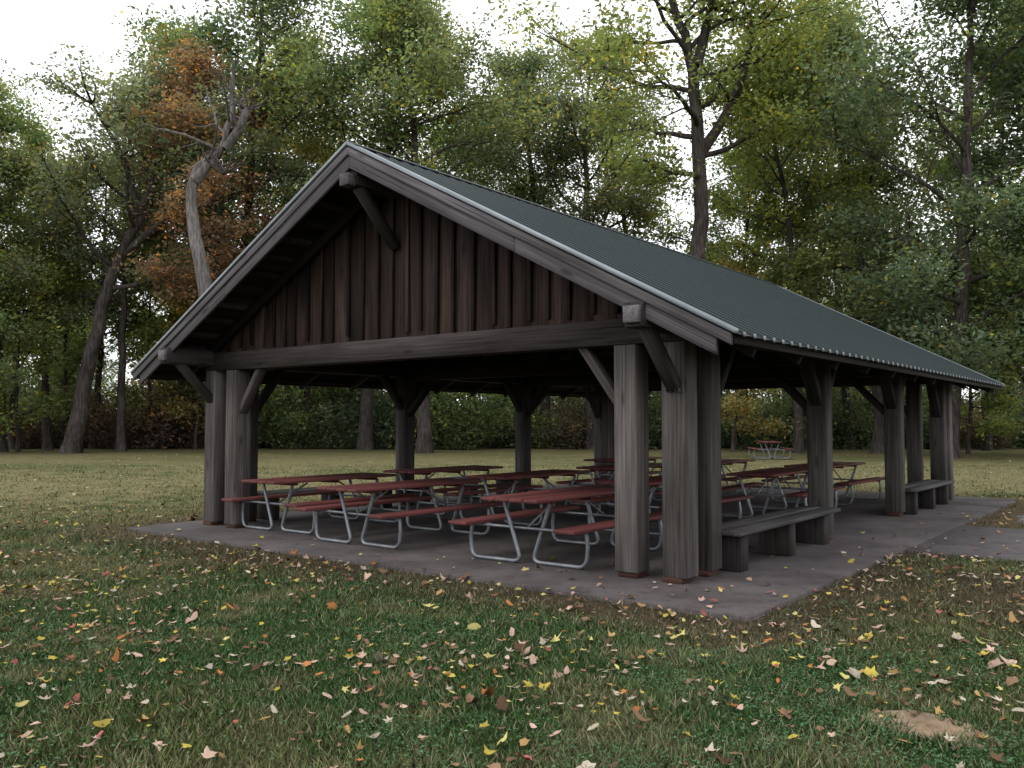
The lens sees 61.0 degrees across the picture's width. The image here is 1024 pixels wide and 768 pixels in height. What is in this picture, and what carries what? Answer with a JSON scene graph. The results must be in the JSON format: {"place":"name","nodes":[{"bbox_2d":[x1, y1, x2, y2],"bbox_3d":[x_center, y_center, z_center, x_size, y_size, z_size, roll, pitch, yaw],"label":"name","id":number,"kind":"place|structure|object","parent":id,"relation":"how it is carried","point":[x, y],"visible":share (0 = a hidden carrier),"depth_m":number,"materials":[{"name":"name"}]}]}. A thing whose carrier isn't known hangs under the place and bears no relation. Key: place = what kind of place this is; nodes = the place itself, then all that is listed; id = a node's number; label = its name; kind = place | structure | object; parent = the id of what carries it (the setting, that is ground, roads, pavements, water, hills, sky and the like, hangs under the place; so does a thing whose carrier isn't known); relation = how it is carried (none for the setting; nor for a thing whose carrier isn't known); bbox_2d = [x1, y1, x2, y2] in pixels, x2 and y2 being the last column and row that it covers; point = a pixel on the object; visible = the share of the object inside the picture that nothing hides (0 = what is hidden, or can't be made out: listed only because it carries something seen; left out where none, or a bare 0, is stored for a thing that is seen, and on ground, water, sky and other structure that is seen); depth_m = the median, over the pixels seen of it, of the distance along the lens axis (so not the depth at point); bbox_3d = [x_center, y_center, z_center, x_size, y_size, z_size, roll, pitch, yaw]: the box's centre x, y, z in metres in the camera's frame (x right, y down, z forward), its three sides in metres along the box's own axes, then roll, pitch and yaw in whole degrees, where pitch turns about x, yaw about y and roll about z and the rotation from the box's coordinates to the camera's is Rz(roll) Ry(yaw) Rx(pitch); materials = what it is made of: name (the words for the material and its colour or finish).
{"place":"outdoors","nodes":[
{"label":"outdoors","id":0,"kind":"place"},
{"bbox_2d":[0,440,1023,767],"bbox_3d":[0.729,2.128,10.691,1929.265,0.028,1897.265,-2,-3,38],"label":"ground","id":1,"kind":"structure","parent":0,"point":[300,458],"depth_m":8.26,"materials":[{"name":"green plant"}]},
{"bbox_2d":[4,340,33,405],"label":"tree","id":2,"kind":"object","parent":1,"relation":"on","point":[11,374],"visible":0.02,"depth_m":63.68,"materials":[{"name":"green plant"}]},
{"bbox_2d":[0,211,51,409],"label":"young maple tree","id":3,"kind":"object","parent":1,"relation":"on","point":[6,353],"visible":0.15,"depth_m":55.43,"materials":[{"name":"green plant"}]},
{"bbox_2d":[0,73,61,397],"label":"maple tree","id":4,"kind":"object","parent":1,"relation":"on","point":[7,120],"visible":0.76,"depth_m":47.30,"materials":[{"name":"green plant"}]},
{"bbox_2d":[0,228,81,451],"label":"maple tree","id":5,"kind":"object","parent":1,"relation":"on","point":[27,349],"visible":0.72,"depth_m":49.78,"materials":[{"name":"green plant"}]},
{"bbox_2d":[21,319,76,390],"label":"tree","id":6,"kind":"object","parent":1,"relation":"on","point":[37,359],"visible":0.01,"depth_m":81.72,"materials":[{"name":"green plant"}]},
{"bbox_2d":[0,59,110,451],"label":"oak tree","id":7,"kind":"object","parent":1,"relation":"on","point":[17,260],"visible":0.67,"depth_m":49.54,"materials":[{"name":"green plant"}]},
{"bbox_2d":[1,144,110,449],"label":"oak tree","id":8,"kind":"object","parent":1,"relation":"on","point":[11,439],"visible":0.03,"depth_m":55.03,"materials":[{"name":"green plant"}]},
{"bbox_2d":[0,107,114,450],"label":"maple tree","id":9,"kind":"object","parent":1,"relation":"on","point":[47,440],"visible":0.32,"depth_m":53.02,"materials":[{"name":"green plant"}]},
{"bbox_2d":[23,280,92,387],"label":"tree","id":10,"kind":"object","parent":1,"relation":"on","point":[58,343],"visible":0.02,"depth_m":72.36,"materials":[{"name":"green plant"}]},
{"bbox_2d":[0,235,117,438],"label":"young maple tree","id":11,"kind":"object","parent":1,"relation":"on","point":[75,356],"visible":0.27,"depth_m":56.70,"materials":[{"name":"green plant"}]},
{"bbox_2d":[23,296,116,418],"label":"tree","id":12,"kind":"object","parent":1,"relation":"on","point":[77,335],"visible":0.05,"depth_m":69.15,"materials":[{"name":"green plant"}]},
{"bbox_2d":[63,277,136,387],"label":"tree","id":13,"kind":"object","parent":1,"relation":"on","point":[114,365],"visible":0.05,"depth_m":109.40,"materials":[{"name":"green plant"}]},
{"bbox_2d":[36,138,173,447],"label":"oak tree","id":14,"kind":"object","parent":1,"relation":"on","point":[98,379],"visible":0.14,"depth_m":55.83,"materials":[{"name":"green plant"}]},
{"bbox_2d":[12,95,206,451],"bbox_3d":[-23.629,-6.742,53.458,10.343,22.111,10.705,0,-3,1],"label":"oak tree","id":15,"kind":"object","parent":1,"relation":"on","point":[78,256],"visible":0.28,"depth_m":51.21,"materials":[{"name":"green plant"}]},
{"bbox_2d":[118,278,158,348],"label":"tree","id":16,"kind":"object","parent":1,"relation":"on","point":[143,310],"depth_m":105.56,"materials":[{"name":"green plant"}]},
{"bbox_2d":[84,216,203,448],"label":"young maple tree","id":17,"kind":"object","parent":1,"relation":"on","point":[149,328],"visible":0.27,"depth_m":55.35,"materials":[{"name":"green plant"}]},
{"bbox_2d":[132,297,174,349],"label":"tree","id":18,"kind":"object","parent":1,"relation":"on","point":[156,316],"visible":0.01,"depth_m":65.24,"materials":[{"name":"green plant"}]},
{"bbox_2d":[3,29,319,453],"bbox_3d":[-19.651,-7.810,47.373,16.594,23.946,13.505,-1,-3,13],"label":"leaning oak tree","id":19,"kind":"object","parent":1,"relation":"on","point":[72,442],"visible":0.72,"depth_m":47.75,"materials":[{"name":"green plant"}]},
{"bbox_2d":[146,258,212,448],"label":"young maple tree","id":20,"kind":"object","parent":1,"relation":"on","point":[176,407],"visible":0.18,"depth_m":54.84,"materials":[{"name":"green plant"}]},
{"bbox_2d":[111,33,287,310],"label":"red oak tree","id":21,"kind":"object","parent":1,"relation":"on","point":[222,258],"visible":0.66,"depth_m":46.14,"materials":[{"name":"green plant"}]},
{"bbox_2d":[141,56,268,297],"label":"dead tree","id":22,"kind":"object","parent":1,"relation":"on","point":[204,166],"visible":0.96,"depth_m":40.27,"materials":[{"name":"grey wood"}]},
{"bbox_2d":[103,5,309,444],"bbox_3d":[-21.063,-10.554,61.057,15.128,30.526,15.352,2,-3,-33],"label":"oak tree","id":23,"kind":"object","parent":1,"relation":"on","point":[170,35],"visible":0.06,"depth_m":58.33,"materials":[{"name":"green plant"}]},
{"bbox_2d":[147,200,281,414],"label":"tree","id":24,"kind":"object","parent":1,"relation":"on","point":[209,236],"visible":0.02,"depth_m":60.84,"materials":[{"name":"green plant"}]},
{"bbox_2d":[122,0,429,252],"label":"oak tree","id":25,"kind":"object","parent":1,"relation":"on","point":[262,26],"visible":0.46,"depth_m":48.83,"materials":[{"name":"green plant"}]},
{"bbox_2d":[260,385,319,447],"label":"young maple tree","id":26,"kind":"object","parent":1,"relation":"on","point":[284,426],"visible":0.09,"depth_m":55.22,"materials":[{"name":"green plant"}]},
{"bbox_2d":[226,127,360,447],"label":"maple tree","id":27,"kind":"object","parent":1,"relation":"on","point":[307,393],"visible":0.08,"depth_m":59.43,"materials":[{"name":"green plant"}]},
{"bbox_2d":[218,8,380,421],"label":"oak tree","id":28,"kind":"object","parent":1,"relation":"on","point":[280,56],"visible":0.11,"depth_m":59.40,"materials":[{"name":"green plant"}]},
{"bbox_2d":[284,386,358,414],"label":"tree","id":29,"kind":"object","parent":1,"relation":"on","point":[328,394],"visible":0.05,"depth_m":61.38,"materials":[{"name":"green plant"}]},
{"bbox_2d":[246,0,539,449],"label":"maple tree","id":30,"kind":"object","parent":1,"relation":"on","point":[365,436],"visible":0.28,"depth_m":50.02,"materials":[{"name":"green plant"}]},
{"bbox_2d":[340,390,450,408],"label":"tree","id":31,"kind":"object","parent":1,"relation":"on","point":[388,399],"visible":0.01,"depth_m":63.05,"materials":[{"name":"green plant"}]},
{"bbox_2d":[278,0,579,452],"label":"maple tree","id":32,"kind":"object","parent":1,"relation":"on","point":[432,27],"visible":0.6,"depth_m":49.23,"materials":[{"name":"green plant"}]},
{"bbox_2d":[396,82,556,441],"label":"oak tree","id":33,"kind":"object","parent":1,"relation":"on","point":[437,148],"visible":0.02,"depth_m":61.24,"materials":[{"name":"green plant"}]},
{"bbox_2d":[477,394,539,419],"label":"tree","id":34,"kind":"object","parent":1,"relation":"on","point":[493,404],"visible":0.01,"depth_m":71.56,"materials":[{"name":"green plant"}]},
{"bbox_2d":[0,454,1023,767],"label":"fallen leaves","id":35,"kind":"object","parent":1,"relation":"on","point":[500,704],"visible":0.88,"depth_m":6.17,"materials":[{"name":"yellow plant"}]},
{"bbox_2d":[5,352,1023,449],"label":"undergrowth","id":36,"kind":"object","parent":1,"relation":"on","point":[452,420],"visible":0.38,"depth_m":55.70,"materials":[{"name":"green plant"}]},
{"bbox_2d":[435,27,627,442],"bbox_3d":[1.103,-9.619,60.527,15.393,28.552,17.288,1,-3,-18],"label":"oak tree","id":37,"kind":"object","parent":1,"relation":"on","point":[529,66],"visible":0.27,"depth_m":57.55,"materials":[{"name":"green plant"}]},
{"bbox_2d":[126,482,1017,621],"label":"concrete slab","id":38,"kind":"structure","parent":1,"relation":"on","point":[744,599],"depth_m":11.11,"materials":[{"name":"grey concrete"}]},
{"bbox_2d":[221,472,416,534],"bbox_3d":[-2.956,1.828,13.560,1.750,0.762,2.440,-2,-3,37],"label":"picnic table","id":39,"kind":"object","parent":38,"relation":"on","point":[291,482],"visible":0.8,"depth_m":13.18,"materials":[{"name":"red paint"}]},
{"bbox_2d":[256,483,391,519],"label":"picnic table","id":40,"kind":"object","parent":38,"relation":"on","point":[262,512],"visible":0.2,"depth_m":14.53,"materials":[{"name":"brown wood"}]},
{"bbox_2d":[293,478,507,548],"bbox_3d":[-1.502,1.763,12.109,1.750,0.762,2.440,-2,-3,39],"label":"picnic table","id":41,"kind":"object","parent":38,"relation":"on","point":[373,489],"visible":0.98,"depth_m":11.85,"materials":[{"name":"red paint"}]},
{"bbox_2d":[380,465,522,514],"bbox_3d":[-1.228,1.944,16.142,1.750,0.762,2.440,-2,-3,38],"label":"picnic table","id":42,"kind":"object","parent":38,"relation":"on","point":[426,472],"visible":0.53,"depth_m":15.73,"materials":[{"name":"red paint"}]},
{"bbox_2d":[414,476,514,501],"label":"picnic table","id":43,"kind":"object","parent":38,"relation":"on","point":[458,477],"visible":0.11,"depth_m":18.40,"materials":[{"name":"brown wood"}]},
{"bbox_2d":[444,469,600,525],"bbox_3d":[0.321,1.873,14.553,1.750,0.762,2.440,-2,-3,37],"label":"picnic table","id":44,"kind":"object","parent":38,"relation":"on","point":[516,477],"visible":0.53,"depth_m":14.30,"materials":[{"name":"red paint"}]},
{"bbox_2d":[448,485,662,568],"bbox_3d":[0.686,1.694,10.591,1.750,0.762,2.440,-2,-3,37],"label":"picnic table","id":45,"kind":"object","parent":38,"relation":"on","point":[549,498],"visible":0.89,"depth_m":10.15,"materials":[{"name":"red paint"}]},
{"bbox_2d":[131,141,1005,583],"bbox_3d":[2.185,-0.227,16.061,10.180,5.097,13.882,-2,-3,38],"label":"picnic shelter","id":46,"kind":"object","parent":38,"relation":"on","point":[409,285],"visible":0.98,"depth_m":11.58,"materials":[{"name":"brown wood"}]},
{"bbox_2d":[556,463,661,506],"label":"picnic table","id":47,"kind":"object","parent":38,"relation":"on","point":[610,467],"visible":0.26,"depth_m":16.93,"materials":[{"name":"red paint"}]},
{"bbox_2d":[576,457,661,488],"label":"picnic table","id":48,"kind":"object","parent":38,"relation":"on","point":[610,460],"visible":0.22,"depth_m":20.26,"materials":[{"name":"red paint"}]},
{"bbox_2d":[572,475,753,535],"bbox_3d":[2.335,1.813,13.234,1.750,0.762,2.440,-2,-3,40],"label":"picnic table","id":49,"kind":"object","parent":38,"relation":"on","point":[655,482],"visible":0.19,"depth_m":12.95,"materials":[{"name":"red paint"}]},
{"bbox_2d":[721,459,768,493],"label":"picnic table","id":50,"kind":"object","parent":38,"relation":"on","point":[724,462],"visible":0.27,"depth_m":19.46,"materials":[{"name":"red paint"}]},
{"bbox_2d":[719,506,840,571],"bbox_3d":[3.228,1.851,10.622,0.520,0.453,3.330,-2,-3,38],"label":"wooden bench","id":51,"kind":"object","parent":38,"relation":"on","point":[782,532],"visible":0.73,"depth_m":10.50,"materials":[{"name":"grey wood"}]},
{"bbox_2d":[722,467,845,517],"bbox_3d":[4.615,1.905,15.258,1.750,0.762,2.440,-2,-3,36],"label":"picnic table","id":52,"kind":"object","parent":38,"relation":"on","point":[775,473],"visible":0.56,"depth_m":14.91,"materials":[{"name":"red paint"}]},
{"bbox_2d":[761,461,884,505],"bbox_3d":[6.467,2.022,17.869,1.750,0.762,2.440,-2,-3,40],"label":"picnic table","id":53,"kind":"object","parent":38,"relation":"on","point":[851,482],"visible":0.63,"depth_m":17.60,"materials":[{"name":"red paint"}]},
{"bbox_2d":[903,479,954,514],"bbox_3d":[7.741,2.111,16.392,0.520,0.453,3.110,-2,-3,38],"label":"wooden bench","id":54,"kind":"object","parent":38,"relation":"on","point":[928,493],"visible":0.77,"depth_m":16.27,"materials":[{"name":"grey wood"}]},
{"bbox_2d":[486,16,692,448],"bbox_3d":[5.741,-9.199,56.404,13.743,27.328,13.543,-1,-3,29],"label":"oak tree","id":55,"kind":"object","parent":1,"relation":"on","point":[604,192],"visible":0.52,"depth_m":54.68,"materials":[{"name":"green plant"}]},
{"bbox_2d":[499,70,739,416],"bbox_3d":[7.257,-8.961,60.558,15.586,27.242,14.259,1,-3,-25],"label":"maple tree","id":56,"kind":"object","parent":1,"relation":"on","point":[627,225],"visible":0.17,"depth_m":60.51,"materials":[{"name":"green plant"}]},
{"bbox_2d":[488,0,866,259],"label":"forked oak tree","id":57,"kind":"object","parent":1,"relation":"on","point":[696,62],"visible":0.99,"depth_m":42.05,"materials":[{"name":"green plant"}]},
{"bbox_2d":[681,241,757,399],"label":"tree","id":58,"kind":"object","parent":1,"relation":"on","point":[739,257],"depth_m":85.74,"materials":[{"name":"green plant"}]},
{"bbox_2d":[708,252,731,445],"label":"tree","id":59,"kind":"object","parent":1,"relation":"on","point":[721,265],"depth_m":62.76,"materials":[{"name":"green plant"}]},
{"bbox_2d":[688,140,823,448],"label":"oak tree","id":60,"kind":"object","parent":1,"relation":"on","point":[722,228],"visible":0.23,"depth_m":53.58,"materials":[{"name":"green plant"}]},
{"bbox_2d":[711,254,802,451],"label":"maple tree","id":61,"kind":"object","parent":1,"relation":"on","point":[737,405],"visible":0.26,"depth_m":48.96,"materials":[{"name":"green plant"}]},
{"bbox_2d":[614,0,900,447],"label":"maple tree","id":62,"kind":"object","parent":1,"relation":"on","point":[671,235],"visible":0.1,"depth_m":56.89,"materials":[{"name":"green plant"}]},
{"bbox_2d":[746,441,793,458],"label":"picnic table","id":63,"kind":"object","parent":1,"relation":"on","point":[771,443],"visible":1,"depth_m":39.10,"materials":[{"name":"red paint"}]},
{"bbox_2d":[674,15,918,452],"bbox_3d":[14.241,-7.990,46.563,11.636,24.034,11.242,1,-3,-29],"label":"oak tree","id":64,"kind":"object","parent":1,"relation":"on","point":[791,228],"visible":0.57,"depth_m":46.72,"materials":[{"name":"green plant"}]},
{"bbox_2d":[785,270,865,409],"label":"tree","id":65,"kind":"object","parent":1,"relation":"on","point":[847,314],"visible":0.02,"depth_m":70.33,"materials":[{"name":"green plant"}]},
{"bbox_2d":[747,59,922,448],"bbox_3d":[19.549,-8.673,57.419,12.366,26.437,12.799,1,-3,-21],"label":"oak tree","id":66,"kind":"object","parent":1,"relation":"on","point":[844,392],"visible":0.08,"depth_m":54.70,"materials":[{"name":"green plant"}]},
{"bbox_2d":[799,164,927,416],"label":"tree","id":67,"kind":"object","parent":1,"relation":"on","point":[839,402],"visible":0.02,"depth_m":62.75,"materials":[{"name":"green plant"}]},
{"bbox_2d":[726,0,1013,452],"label":"maple tree","id":68,"kind":"object","parent":1,"relation":"on","point":[877,444],"visible":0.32,"depth_m":46.35,"materials":[{"name":"green plant"}]},
{"bbox_2d":[786,0,1023,458],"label":"maple tree","id":69,"kind":"object","parent":1,"relation":"on","point":[966,203],"visible":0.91,"depth_m":40.03,"materials":[{"name":"green plant"}]},
{"bbox_2d":[861,709,1001,749],"bbox_3d":[2.275,1.858,4.710,0.463,0.052,0.786,2,-3,-39],"label":"dirt patch","id":70,"kind":"object","parent":1,"relation":"on","point":[931,721],"visible":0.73,"depth_m":4.70,"materials":[{"name":"beige soil"}]},
{"bbox_2d":[900,259,987,405],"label":"tree","id":71,"kind":"object","parent":1,"relation":"on","point":[951,323],"depth_m":68.54,"materials":[{"name":"green plant"}]},
{"bbox_2d":[878,0,1023,394],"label":"maple tree","id":72,"kind":"object","parent":1,"relation":"on","point":[1000,326],"visible":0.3,"depth_m":42.71,"materials":[{"name":"green plant"}]},
{"bbox_2d":[887,99,1023,450],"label":"oak tree","id":73,"kind":"object","parent":1,"relation":"on","point":[987,446],"visible":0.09,"depth_m":51.76,"materials":[{"name":"green plant"}]},
{"bbox_2d":[915,243,1023,453],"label":"maple tree","id":74,"kind":"object","parent":1,"relation":"on","point":[1004,403],"visible":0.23,"depth_m":46.75,"materials":[{"name":"green plant"}]},
{"bbox_2d":[936,0,1023,351],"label":"maple tree","id":75,"kind":"object","parent":1,"relation":"on","point":[1004,136],"visible":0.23,"depth_m":41.62,"materials":[{"name":"green plant"}]},
{"bbox_2d":[951,180,1022,393],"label":"tree","id":76,"kind":"object","parent":1,"relation":"on","point":[989,241],"visible":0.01,"depth_m":85.10,"materials":[{"name":"green plant"}]},
{"bbox_2d":[966,315,1022,412],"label":"tree","id":77,"kind":"object","parent":1,"relation":"on","point":[1003,377],"visible":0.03,"depth_m":72.20,"materials":[{"name":"green plant"}]},
{"bbox_2d":[969,235,1023,420],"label":"tree","id":78,"kind":"object","parent":1,"relation":"on","point":[1008,393],"visible":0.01,"depth_m":60.57,"materials":[{"name":"green plant"}]},
{"bbox_2d":[1006,321,1022,397],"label":"tree","id":79,"kind":"object","parent":1,"relation":"on","point":[1018,385],"visible":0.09,"depth_m":66.70,"materials":[{"name":"green plant"}]},
{"bbox_2d":[0,0,1023,412],"label":"sky","id":80,"kind":"structure","parent":0,"point":[30,30],"materials":[{"name":"white"}]},
{"bbox_2d":[906,525,1023,562],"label":"concrete path","id":81,"kind":"structure","parent":0,"point":[959,540],"depth_m":11.66,"materials":[{"name":"grey concrete"}]},
{"bbox_2d":[1015,515,1023,521],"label":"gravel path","id":82,"kind":"structure","parent":0,"point":[1022,519],"depth_m":15.00,"materials":[{"name":"stone"}]}
]}

